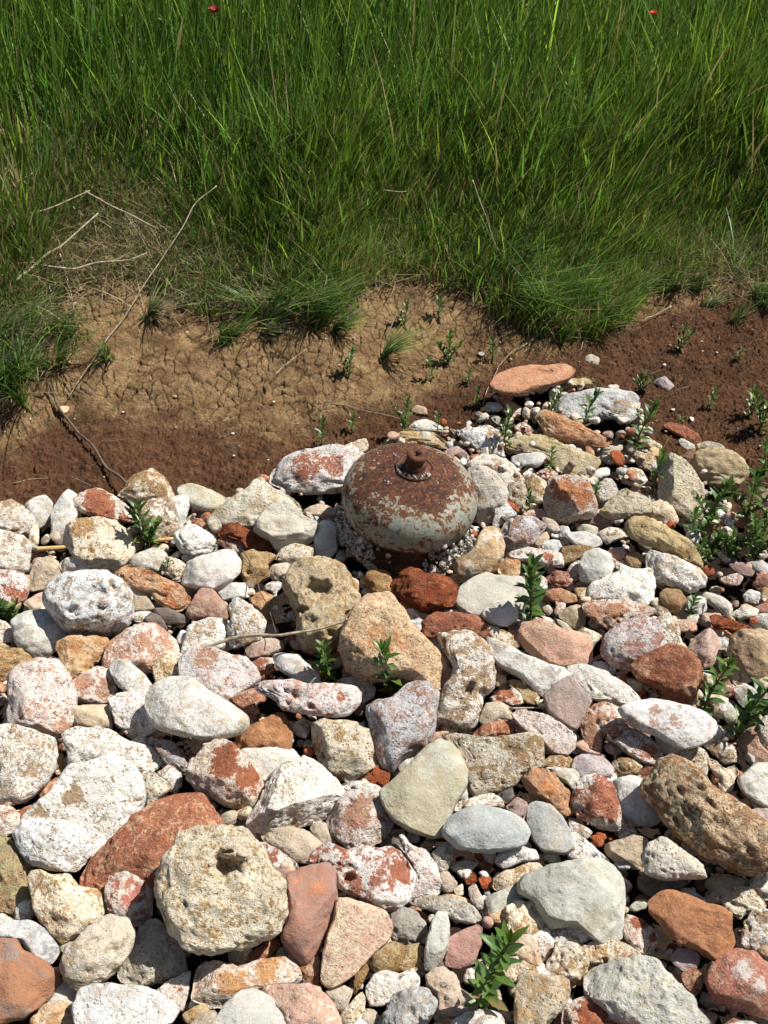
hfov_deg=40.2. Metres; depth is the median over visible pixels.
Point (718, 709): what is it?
stone
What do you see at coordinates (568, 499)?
stone
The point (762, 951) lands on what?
stone
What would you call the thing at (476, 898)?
stone
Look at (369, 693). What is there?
stone
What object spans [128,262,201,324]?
grass tuft
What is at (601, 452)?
stone
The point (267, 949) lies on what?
stone
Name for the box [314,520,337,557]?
stone
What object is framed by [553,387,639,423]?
stone
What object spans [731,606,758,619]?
stone
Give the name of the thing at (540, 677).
stone
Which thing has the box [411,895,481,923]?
stone
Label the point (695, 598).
leafy sprout
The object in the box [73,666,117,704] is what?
stone
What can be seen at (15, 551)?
stone
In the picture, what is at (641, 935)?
stone
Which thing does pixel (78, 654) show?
stone
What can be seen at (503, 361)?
dry stalk
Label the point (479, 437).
stone
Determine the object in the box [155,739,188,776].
stone
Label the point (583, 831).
stone
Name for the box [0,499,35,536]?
stone
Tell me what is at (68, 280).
dry stalk
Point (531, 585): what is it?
leafy sprout
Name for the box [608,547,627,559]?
stone
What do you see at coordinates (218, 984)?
stone
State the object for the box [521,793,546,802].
stone
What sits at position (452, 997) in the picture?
stone
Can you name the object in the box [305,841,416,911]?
stone
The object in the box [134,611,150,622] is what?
stone
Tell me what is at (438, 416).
leafy sprout
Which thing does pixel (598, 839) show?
stone
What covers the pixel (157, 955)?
stone
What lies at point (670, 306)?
dry stalk
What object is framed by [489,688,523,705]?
stone
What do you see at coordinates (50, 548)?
cane
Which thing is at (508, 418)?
leafy sprout
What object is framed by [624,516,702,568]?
stone
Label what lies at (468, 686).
stone
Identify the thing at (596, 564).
stone
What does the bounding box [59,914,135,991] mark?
stone
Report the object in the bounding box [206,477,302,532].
stone
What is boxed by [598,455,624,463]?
stone
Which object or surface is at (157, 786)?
stone
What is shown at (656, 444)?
stone
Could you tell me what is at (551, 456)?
leafy sprout
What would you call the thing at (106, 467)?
branch
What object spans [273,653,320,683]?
stone
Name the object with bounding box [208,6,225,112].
poppy
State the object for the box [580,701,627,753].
stone
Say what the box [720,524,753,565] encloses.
leafy sprout
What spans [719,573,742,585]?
stone
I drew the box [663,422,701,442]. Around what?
stone
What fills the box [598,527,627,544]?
stone
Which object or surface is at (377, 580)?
stone
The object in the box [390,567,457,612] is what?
stone
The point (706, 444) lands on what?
stone
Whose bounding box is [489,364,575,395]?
stone
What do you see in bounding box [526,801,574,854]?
stone
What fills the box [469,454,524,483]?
stone
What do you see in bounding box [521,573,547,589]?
stone
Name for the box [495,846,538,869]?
stone
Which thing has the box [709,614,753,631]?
stone
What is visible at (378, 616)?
stone
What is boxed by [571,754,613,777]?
stone
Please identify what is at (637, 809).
stone
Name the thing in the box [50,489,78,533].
stone
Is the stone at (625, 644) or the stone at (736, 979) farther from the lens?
the stone at (625, 644)
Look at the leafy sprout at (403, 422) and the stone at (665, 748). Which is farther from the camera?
the leafy sprout at (403, 422)
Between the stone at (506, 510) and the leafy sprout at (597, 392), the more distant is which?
the leafy sprout at (597, 392)
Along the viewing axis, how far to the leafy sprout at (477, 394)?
2.56 m
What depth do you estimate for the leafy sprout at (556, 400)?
2.52 m
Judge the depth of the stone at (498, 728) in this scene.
1.77 m
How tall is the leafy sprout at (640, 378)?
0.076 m
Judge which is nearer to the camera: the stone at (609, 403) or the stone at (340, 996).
the stone at (340, 996)
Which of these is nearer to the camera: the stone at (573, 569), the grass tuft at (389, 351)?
the stone at (573, 569)
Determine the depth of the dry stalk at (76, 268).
2.64 m
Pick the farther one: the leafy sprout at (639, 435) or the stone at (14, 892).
the leafy sprout at (639, 435)
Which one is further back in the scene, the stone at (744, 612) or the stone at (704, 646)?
the stone at (744, 612)
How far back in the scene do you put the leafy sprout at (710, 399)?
2.60 m
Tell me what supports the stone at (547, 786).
on the stone at (528, 797)
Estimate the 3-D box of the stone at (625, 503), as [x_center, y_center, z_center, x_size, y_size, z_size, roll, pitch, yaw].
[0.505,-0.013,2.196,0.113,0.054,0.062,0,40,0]
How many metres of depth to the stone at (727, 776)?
1.71 m
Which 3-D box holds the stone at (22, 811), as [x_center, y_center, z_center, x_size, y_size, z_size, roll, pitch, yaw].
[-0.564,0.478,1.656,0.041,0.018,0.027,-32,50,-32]
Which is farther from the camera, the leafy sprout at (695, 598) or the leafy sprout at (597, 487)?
the leafy sprout at (597, 487)
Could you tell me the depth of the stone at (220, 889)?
1.43 m
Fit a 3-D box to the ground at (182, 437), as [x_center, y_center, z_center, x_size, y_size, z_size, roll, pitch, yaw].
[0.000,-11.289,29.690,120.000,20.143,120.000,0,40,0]
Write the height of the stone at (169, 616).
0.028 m
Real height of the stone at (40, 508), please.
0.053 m
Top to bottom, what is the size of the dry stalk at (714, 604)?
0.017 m
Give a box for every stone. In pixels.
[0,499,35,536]
[0,529,31,572]
[0,569,29,602]
[0,620,13,643]
[0,645,32,681]
[0,723,58,806]
[0,804,19,836]
[0,832,30,915]
[0,919,60,963]
[0,937,62,1023]
[6,657,77,737]
[10,609,66,657]
[12,818,91,871]
[16,754,146,859]
[17,805,32,818]
[23,592,42,609]
[24,495,52,529]
[27,869,107,944]
[28,555,60,591]
[30,1000,73,1023]
[42,569,134,636]
[45,977,76,1003]
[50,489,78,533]
[55,635,108,679]
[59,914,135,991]
[60,557,105,572]
[61,726,162,771]
[62,516,135,573]
[71,982,180,1023]
[73,488,135,522]
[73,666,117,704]
[74,704,112,729]
[79,792,225,900]
[83,634,104,636]
[102,622,180,673]
[104,871,153,927]
[108,691,158,736]
[109,658,151,691]
[114,565,190,611]
[117,468,174,502]
[117,918,187,986]
[128,548,167,572]
[129,587,154,611]
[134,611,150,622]
[140,497,177,542]
[142,772,170,806]
[143,612,167,630]
[144,676,249,740]
[152,607,188,624]
[152,650,181,681]
[154,824,288,955]
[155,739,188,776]
[157,766,182,791]
[157,971,190,1012]
[162,557,185,578]
[171,495,189,524]
[173,523,217,558]
[176,483,226,512]
[177,644,260,702]
[181,549,241,590]
[181,617,227,653]
[182,1004,209,1023]
[185,738,263,809]
[186,587,227,619]
[191,518,213,533]
[191,956,301,1008]
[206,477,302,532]
[213,988,285,1023]
[217,538,246,553]
[217,582,250,600]
[218,522,272,551]
[226,597,266,648]
[229,688,265,722]
[235,712,292,749]
[239,549,275,585]
[241,747,297,781]
[245,638,284,657]
[245,755,344,836]
[246,937,280,963]
[249,590,274,624]
[252,657,274,679]
[253,501,317,552]
[253,679,361,717]
[260,842,298,869]
[261,826,321,863]
[261,983,341,1023]
[269,444,360,494]
[269,562,290,581]
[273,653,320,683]
[275,543,315,563]
[278,869,289,893]
[280,862,337,964]
[281,555,361,653]
[299,953,320,985]
[303,504,337,519]
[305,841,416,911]
[310,820,336,843]
[311,718,378,782]
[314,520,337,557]
[320,897,392,988]
[325,789,394,848]
[326,984,352,1013]
[335,676,374,702]
[338,591,451,692]
[340,992,365,1023]
[342,781,380,798]
[345,438,368,452]
[353,964,369,994]
[358,765,389,787]
[363,569,391,592]
[365,680,439,778]
[365,968,419,1006]
[366,941,423,972]
[379,739,468,838]
[381,430,447,449]
[382,986,437,1023]
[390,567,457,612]
[390,906,427,944]
[397,834,441,897]
[398,754,416,771]
[405,608,422,630]
[409,419,442,433]
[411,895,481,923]
[421,611,489,639]
[424,911,449,971]
[425,966,477,1018]
[432,842,452,871]
[436,629,496,731]
[440,871,457,892]
[441,805,530,853]
[442,731,544,796]
[442,894,466,901]
[443,446,469,466]
[444,924,481,969]
[449,860,478,872]
[450,1009,506,1023]
[453,526,504,577]
[453,793,503,812]
[455,572,528,620]
[459,425,504,457]
[459,787,469,800]
[462,871,476,884]
[466,465,508,526]
[468,884,483,909]
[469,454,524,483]
[473,719,513,736]
[479,701,512,724]
[481,600,518,626]
[485,636,571,696]
[485,885,523,912]
[486,956,538,985]
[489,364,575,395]
[489,625,519,648]
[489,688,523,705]
[492,502,516,526]
[492,862,542,890]
[495,395,522,416]
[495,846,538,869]
[497,559,520,575]
[497,787,514,803]
[497,990,511,1023]
[499,515,546,550]
[502,900,546,934]
[504,434,600,477]
[505,797,527,817]
[507,481,526,509]
[507,547,563,567]
[507,679,540,704]
[508,928,541,966]
[510,719,552,755]
[511,452,546,467]
[511,711,576,755]
[514,422,533,434]
[514,970,570,1023]
[516,858,625,943]
[517,618,592,667]
[521,508,546,517]
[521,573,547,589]
[521,766,574,815]
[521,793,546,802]
[525,474,546,504]
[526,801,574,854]
[532,531,549,547]
[534,927,553,962]
[535,409,611,446]
[539,468,557,476]
[540,539,561,552]
[542,469,555,484]
[542,474,597,525]
[542,517,559,536]
[543,675,591,730]
[544,588,577,603]
[544,767,579,789]
[545,754,572,767]
[545,941,589,986]
[546,377,594,391]
[546,570,571,587]
[550,928,590,943]
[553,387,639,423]
[558,526,570,544]
[558,604,585,628]
[560,545,594,564]
[561,996,615,1023]
[566,531,601,547]
[566,664,640,706]
[567,561,579,580]
[567,832,608,860]
[568,820,591,838]
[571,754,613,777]
[571,773,624,831]
[576,513,610,525]
[577,524,597,534]
[578,548,614,583]
[578,628,601,647]
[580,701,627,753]
[581,599,656,630]
[581,939,641,964]
[583,954,710,1023]
[587,563,655,604]
[589,467,609,480]
[590,661,615,673]
[590,832,605,846]
[595,445,622,455]
[596,467,609,477]
[596,478,618,503]
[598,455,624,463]
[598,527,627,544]
[599,488,652,520]
[600,615,663,670]
[604,835,648,869]
[607,726,659,765]
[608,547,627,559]
[612,757,642,775]
[612,775,661,826]
[617,698,716,749]
[618,468,647,486]
[623,914,659,953]
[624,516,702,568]
[625,467,637,486]
[625,551,642,568]
[626,678,644,691]
[629,643,703,704]
[633,449,655,471]
[637,765,653,778]
[637,875,688,896]
[639,753,767,876]
[641,438,661,448]
[642,836,706,880]
[645,550,707,592]
[648,889,735,961]
[649,499,678,523]
[653,605,670,615]
[654,376,673,389]
[655,736,683,754]
[656,616,682,646]
[657,453,704,522]
[659,588,686,612]
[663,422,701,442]
[670,948,700,971]
[678,619,696,632]
[678,747,708,775]
[681,967,703,995]
[685,595,706,615]
[688,628,721,668]
[691,447,749,489]
[697,441,724,448]
[700,612,723,625]
[701,592,732,617]
[703,738,736,764]
[704,873,748,897]
[706,948,767,1019]
[708,758,738,791]
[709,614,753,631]
[710,699,732,718]
[712,673,736,697]
[718,635,729,651]
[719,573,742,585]
[721,885,765,919]
[724,1016,746,1023]
[725,662,752,685]
[727,628,767,679]
[729,562,754,577]
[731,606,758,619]
[735,684,756,708]
[737,723,767,765]
[737,762,767,807]
[741,908,767,950]
[743,589,760,603]
[748,873,767,900]
[749,613,767,629]
[751,560,767,574]
[752,574,767,591]
[752,807,767,821]
[754,603,767,613]
[757,715,767,749]
[757,945,767,960]
[758,489,767,505]
[759,677,767,708]
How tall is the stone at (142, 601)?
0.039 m
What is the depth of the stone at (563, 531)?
2.16 m
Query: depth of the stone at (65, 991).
1.43 m
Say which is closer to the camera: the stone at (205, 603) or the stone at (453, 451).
the stone at (205, 603)
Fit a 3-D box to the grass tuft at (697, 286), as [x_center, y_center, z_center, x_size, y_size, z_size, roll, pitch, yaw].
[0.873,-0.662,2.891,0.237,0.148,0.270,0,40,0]
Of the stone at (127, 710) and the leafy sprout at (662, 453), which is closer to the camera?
the stone at (127, 710)
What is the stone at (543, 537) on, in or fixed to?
on the ground at (182, 437)
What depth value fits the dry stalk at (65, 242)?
2.65 m
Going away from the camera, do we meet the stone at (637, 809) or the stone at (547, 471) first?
the stone at (637, 809)
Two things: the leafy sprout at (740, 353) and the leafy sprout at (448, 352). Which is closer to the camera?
the leafy sprout at (448, 352)
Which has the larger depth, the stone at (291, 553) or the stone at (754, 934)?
the stone at (291, 553)
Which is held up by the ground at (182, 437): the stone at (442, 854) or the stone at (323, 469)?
the stone at (323, 469)
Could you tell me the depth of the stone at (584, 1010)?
1.40 m
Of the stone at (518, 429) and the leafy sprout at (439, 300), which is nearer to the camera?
the stone at (518, 429)
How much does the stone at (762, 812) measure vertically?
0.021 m
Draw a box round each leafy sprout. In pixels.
[0,597,19,623]
[123,498,162,549]
[160,556,171,577]
[309,639,340,682]
[313,412,327,445]
[338,344,356,377]
[346,412,356,430]
[371,635,404,696]
[392,393,414,430]
[394,297,411,326]
[425,356,436,379]
[433,293,444,319]
[433,411,442,430]
[436,329,462,365]
[463,920,529,1010]
[464,368,473,385]
[469,386,481,408]
[488,335,498,359]
[498,406,515,443]
[514,552,547,620]
[523,487,534,509]
[544,445,558,472]
[549,388,563,413]
[576,385,604,425]
[592,478,601,496]
[625,397,660,447]
[633,370,658,395]
[640,444,671,495]
[674,322,695,353]
[683,505,719,547]
[684,591,702,615]
[694,474,734,527]
[696,541,714,560]
[696,653,739,716]
[700,526,727,560]
[706,385,717,408]
[719,677,767,741]
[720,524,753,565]
[726,464,767,525]
[732,346,746,361]
[740,512,767,560]
[742,384,765,417]
[750,389,767,432]
[758,438,767,473]
[759,507,767,539]
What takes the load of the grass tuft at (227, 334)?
on the ground at (182, 437)
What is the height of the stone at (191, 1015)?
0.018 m
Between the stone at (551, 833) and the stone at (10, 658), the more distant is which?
the stone at (10, 658)
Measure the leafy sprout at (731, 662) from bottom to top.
0.144 m
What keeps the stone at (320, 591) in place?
on the ground at (182, 437)
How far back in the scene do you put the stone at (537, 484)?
2.27 m
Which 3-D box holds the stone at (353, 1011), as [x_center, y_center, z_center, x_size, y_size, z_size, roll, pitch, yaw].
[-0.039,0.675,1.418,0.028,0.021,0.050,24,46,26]
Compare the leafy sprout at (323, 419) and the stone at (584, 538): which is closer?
the stone at (584, 538)
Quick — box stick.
[202,621,343,647]
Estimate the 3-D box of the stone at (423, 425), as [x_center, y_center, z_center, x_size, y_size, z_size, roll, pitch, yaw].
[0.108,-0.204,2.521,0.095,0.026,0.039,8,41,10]
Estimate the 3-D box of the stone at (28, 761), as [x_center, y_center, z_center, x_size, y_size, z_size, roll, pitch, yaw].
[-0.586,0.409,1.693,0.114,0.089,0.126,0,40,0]
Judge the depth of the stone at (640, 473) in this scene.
2.36 m
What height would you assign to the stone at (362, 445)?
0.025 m
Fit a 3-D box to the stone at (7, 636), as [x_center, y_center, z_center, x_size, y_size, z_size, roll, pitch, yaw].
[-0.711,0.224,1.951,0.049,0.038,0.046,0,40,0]
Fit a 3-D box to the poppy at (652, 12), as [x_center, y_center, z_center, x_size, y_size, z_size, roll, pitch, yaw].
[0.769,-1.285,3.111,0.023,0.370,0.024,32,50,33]
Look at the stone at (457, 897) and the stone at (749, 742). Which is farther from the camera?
the stone at (749, 742)
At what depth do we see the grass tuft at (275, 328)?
2.63 m
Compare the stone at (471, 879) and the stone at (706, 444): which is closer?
the stone at (471, 879)
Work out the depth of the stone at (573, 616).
1.98 m
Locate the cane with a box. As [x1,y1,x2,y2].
[34,537,173,550]
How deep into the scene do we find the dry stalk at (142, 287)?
2.62 m
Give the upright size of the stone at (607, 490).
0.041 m
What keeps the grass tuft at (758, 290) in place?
on the ground at (182, 437)
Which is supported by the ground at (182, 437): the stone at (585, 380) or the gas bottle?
the stone at (585, 380)
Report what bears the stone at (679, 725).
on the stone at (640, 746)
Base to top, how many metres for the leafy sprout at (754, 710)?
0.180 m
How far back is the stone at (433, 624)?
1.93 m
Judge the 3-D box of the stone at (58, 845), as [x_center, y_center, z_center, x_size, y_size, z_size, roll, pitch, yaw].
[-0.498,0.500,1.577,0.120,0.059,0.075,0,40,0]
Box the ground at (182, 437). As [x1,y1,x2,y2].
[0,41,767,1023]
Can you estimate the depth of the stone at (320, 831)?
1.62 m
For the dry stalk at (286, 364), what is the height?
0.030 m
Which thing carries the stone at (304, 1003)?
on the ground at (182, 437)
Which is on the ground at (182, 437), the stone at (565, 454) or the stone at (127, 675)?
the stone at (565, 454)
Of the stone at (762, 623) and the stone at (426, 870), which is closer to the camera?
the stone at (426, 870)
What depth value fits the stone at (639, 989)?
1.39 m
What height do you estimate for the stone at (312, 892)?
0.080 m
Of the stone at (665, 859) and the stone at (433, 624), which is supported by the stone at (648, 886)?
the stone at (665, 859)
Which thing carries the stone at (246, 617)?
on the ground at (182, 437)
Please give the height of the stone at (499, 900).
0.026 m
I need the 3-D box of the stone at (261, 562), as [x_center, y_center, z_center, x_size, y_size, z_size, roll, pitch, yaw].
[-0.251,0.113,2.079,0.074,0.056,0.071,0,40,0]
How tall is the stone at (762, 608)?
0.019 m
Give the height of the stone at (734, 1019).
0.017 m
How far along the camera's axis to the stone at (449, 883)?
1.56 m
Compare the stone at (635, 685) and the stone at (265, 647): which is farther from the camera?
the stone at (265, 647)
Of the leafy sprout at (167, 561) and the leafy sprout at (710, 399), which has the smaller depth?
the leafy sprout at (167, 561)
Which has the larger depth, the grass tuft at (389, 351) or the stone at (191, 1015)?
the grass tuft at (389, 351)
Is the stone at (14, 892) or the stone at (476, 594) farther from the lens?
the stone at (476, 594)
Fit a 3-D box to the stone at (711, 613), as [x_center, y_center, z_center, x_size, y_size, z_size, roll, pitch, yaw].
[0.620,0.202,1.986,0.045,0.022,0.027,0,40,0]
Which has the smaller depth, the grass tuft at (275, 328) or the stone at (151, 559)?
the stone at (151, 559)
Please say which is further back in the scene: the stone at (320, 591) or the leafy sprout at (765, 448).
the leafy sprout at (765, 448)
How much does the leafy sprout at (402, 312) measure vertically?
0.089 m
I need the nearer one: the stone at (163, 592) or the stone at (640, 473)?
the stone at (163, 592)
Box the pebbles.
[0,301,767,1023]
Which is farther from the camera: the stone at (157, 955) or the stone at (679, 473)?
the stone at (679, 473)
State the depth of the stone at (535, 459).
2.38 m
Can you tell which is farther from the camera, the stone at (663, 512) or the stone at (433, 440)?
the stone at (433, 440)
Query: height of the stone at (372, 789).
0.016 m
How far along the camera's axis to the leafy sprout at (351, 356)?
2.56 m
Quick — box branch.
[48,382,126,482]
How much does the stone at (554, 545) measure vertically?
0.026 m
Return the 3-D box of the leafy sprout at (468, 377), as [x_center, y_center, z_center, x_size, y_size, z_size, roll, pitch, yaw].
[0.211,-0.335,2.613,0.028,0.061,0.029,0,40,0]
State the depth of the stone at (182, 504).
2.22 m
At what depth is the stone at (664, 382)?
2.67 m
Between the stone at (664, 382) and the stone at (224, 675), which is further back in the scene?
the stone at (664, 382)
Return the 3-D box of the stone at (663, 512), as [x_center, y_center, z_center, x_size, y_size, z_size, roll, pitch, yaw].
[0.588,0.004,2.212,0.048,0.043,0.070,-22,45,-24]
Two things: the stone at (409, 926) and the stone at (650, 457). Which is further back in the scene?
the stone at (650, 457)
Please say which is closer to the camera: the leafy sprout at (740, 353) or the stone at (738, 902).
the stone at (738, 902)
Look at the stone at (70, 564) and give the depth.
2.08 m
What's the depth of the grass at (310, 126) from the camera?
2.88 m
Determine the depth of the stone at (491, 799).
1.67 m
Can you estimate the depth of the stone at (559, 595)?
2.02 m
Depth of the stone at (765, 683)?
1.84 m
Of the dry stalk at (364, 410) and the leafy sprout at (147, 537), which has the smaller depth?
the leafy sprout at (147, 537)
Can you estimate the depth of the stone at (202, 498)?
2.24 m
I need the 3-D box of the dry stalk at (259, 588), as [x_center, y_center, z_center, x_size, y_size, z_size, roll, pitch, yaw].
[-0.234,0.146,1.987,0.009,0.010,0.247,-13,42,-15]
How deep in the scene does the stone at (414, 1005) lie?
1.39 m
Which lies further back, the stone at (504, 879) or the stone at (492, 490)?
the stone at (492, 490)
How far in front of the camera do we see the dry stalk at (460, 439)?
2.46 m
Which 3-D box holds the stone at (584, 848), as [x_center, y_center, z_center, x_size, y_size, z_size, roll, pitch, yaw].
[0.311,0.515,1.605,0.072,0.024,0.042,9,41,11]
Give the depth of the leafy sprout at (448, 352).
2.65 m
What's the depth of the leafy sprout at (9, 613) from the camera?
1.98 m
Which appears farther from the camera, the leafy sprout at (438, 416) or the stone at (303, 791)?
the leafy sprout at (438, 416)
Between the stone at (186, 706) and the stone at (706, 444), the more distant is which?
the stone at (706, 444)
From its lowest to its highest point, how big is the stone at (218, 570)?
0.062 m
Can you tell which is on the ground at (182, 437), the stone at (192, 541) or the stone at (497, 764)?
the stone at (497, 764)
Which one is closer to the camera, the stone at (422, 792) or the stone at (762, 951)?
the stone at (762, 951)
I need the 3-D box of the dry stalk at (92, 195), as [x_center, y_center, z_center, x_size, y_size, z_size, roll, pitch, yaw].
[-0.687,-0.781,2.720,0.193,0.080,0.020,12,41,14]
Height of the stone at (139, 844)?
0.095 m
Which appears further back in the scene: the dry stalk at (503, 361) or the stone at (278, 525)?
the dry stalk at (503, 361)
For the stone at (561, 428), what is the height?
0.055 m
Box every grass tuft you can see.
[0,234,153,380]
[0,262,152,419]
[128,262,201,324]
[193,227,388,326]
[213,302,273,347]
[253,316,293,335]
[294,263,390,334]
[380,293,463,362]
[451,198,623,316]
[494,225,650,345]
[569,253,696,329]
[658,241,735,309]
[711,199,767,323]
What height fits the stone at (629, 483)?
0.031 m
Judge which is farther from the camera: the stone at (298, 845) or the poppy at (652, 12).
the poppy at (652, 12)
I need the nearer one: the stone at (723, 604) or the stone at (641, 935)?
the stone at (641, 935)
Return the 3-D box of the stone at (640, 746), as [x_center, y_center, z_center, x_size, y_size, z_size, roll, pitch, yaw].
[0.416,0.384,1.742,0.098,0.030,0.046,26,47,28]
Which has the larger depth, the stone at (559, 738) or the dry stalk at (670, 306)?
the dry stalk at (670, 306)
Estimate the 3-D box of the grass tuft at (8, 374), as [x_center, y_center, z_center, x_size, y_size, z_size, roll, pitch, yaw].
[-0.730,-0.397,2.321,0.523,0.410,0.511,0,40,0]
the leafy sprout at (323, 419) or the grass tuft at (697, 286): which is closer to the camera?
the leafy sprout at (323, 419)
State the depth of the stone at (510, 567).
2.08 m
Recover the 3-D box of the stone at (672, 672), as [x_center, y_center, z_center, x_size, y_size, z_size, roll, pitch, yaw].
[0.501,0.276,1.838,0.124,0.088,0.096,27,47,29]
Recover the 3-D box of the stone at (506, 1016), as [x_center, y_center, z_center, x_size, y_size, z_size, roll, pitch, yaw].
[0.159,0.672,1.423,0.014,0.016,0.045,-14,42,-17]
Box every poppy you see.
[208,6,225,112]
[648,10,657,55]
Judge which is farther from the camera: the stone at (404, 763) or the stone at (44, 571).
the stone at (44, 571)
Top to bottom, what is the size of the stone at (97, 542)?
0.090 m
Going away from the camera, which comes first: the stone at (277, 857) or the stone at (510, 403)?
the stone at (277, 857)
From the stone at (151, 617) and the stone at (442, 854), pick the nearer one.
the stone at (442, 854)
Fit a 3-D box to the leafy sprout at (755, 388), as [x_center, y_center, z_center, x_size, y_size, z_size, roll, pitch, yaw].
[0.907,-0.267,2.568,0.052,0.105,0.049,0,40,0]
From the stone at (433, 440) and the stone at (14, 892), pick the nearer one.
the stone at (14, 892)
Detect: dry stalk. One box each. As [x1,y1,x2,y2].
[0,213,98,293]
[15,190,89,218]
[41,253,146,269]
[59,254,75,319]
[67,185,216,399]
[84,190,155,228]
[242,550,275,632]
[273,349,305,375]
[306,253,326,300]
[331,402,400,418]
[450,427,472,454]
[472,180,501,256]
[479,327,546,422]
[510,707,544,709]
[640,305,671,322]
[708,598,728,617]
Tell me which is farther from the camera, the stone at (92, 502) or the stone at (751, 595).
the stone at (92, 502)
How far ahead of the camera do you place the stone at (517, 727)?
1.77 m
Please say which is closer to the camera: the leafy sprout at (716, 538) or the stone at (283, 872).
the stone at (283, 872)
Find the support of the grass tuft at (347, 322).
on the ground at (182, 437)
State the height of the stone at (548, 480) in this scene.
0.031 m
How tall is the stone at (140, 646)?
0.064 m
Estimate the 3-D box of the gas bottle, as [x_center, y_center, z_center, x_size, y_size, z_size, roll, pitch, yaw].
[0.050,-0.028,2.126,0.290,0.252,0.282,5,43,-4]
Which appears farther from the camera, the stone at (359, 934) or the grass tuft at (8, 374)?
the grass tuft at (8, 374)
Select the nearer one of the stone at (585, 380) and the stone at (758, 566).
the stone at (758, 566)
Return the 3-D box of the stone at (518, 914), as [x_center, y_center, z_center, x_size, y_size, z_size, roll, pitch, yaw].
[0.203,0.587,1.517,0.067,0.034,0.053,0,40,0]
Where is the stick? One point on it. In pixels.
(255, 635)
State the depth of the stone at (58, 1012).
1.40 m
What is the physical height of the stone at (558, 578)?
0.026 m
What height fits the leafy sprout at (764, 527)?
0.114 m
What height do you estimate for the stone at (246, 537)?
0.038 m
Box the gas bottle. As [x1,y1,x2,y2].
[334,443,477,574]
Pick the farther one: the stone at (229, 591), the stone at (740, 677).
the stone at (229, 591)
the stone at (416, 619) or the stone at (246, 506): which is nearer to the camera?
the stone at (416, 619)
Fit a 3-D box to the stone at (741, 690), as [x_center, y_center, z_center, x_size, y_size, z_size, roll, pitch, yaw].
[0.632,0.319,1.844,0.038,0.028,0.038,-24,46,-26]
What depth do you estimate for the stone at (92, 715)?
1.79 m
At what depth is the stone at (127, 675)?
1.83 m
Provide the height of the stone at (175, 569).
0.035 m
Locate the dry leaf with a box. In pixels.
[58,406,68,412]
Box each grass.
[0,0,767,345]
[0,129,767,483]
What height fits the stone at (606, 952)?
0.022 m
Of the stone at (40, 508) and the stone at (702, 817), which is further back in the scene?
the stone at (40, 508)
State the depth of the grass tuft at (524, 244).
2.79 m
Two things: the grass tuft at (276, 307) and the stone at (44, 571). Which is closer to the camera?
the stone at (44, 571)
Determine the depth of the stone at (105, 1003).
1.39 m
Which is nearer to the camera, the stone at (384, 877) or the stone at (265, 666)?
the stone at (384, 877)
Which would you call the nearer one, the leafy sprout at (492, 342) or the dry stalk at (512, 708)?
the dry stalk at (512, 708)
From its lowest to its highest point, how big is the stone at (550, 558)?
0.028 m
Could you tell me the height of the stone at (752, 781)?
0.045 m
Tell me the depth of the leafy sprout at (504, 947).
1.31 m
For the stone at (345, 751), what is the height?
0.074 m
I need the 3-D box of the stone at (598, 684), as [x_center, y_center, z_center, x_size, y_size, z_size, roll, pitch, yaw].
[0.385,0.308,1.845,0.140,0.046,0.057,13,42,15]
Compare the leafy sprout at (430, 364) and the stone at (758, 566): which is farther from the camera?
the leafy sprout at (430, 364)
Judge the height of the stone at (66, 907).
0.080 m
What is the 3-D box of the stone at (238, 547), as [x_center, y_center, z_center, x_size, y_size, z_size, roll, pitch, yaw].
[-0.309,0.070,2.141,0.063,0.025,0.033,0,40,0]
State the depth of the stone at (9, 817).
1.64 m
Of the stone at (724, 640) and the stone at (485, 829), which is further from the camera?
the stone at (724, 640)
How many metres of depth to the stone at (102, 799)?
1.61 m
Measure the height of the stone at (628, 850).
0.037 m
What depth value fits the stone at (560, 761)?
1.73 m
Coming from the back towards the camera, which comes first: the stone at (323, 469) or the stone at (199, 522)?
the stone at (323, 469)
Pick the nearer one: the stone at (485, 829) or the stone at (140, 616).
the stone at (485, 829)

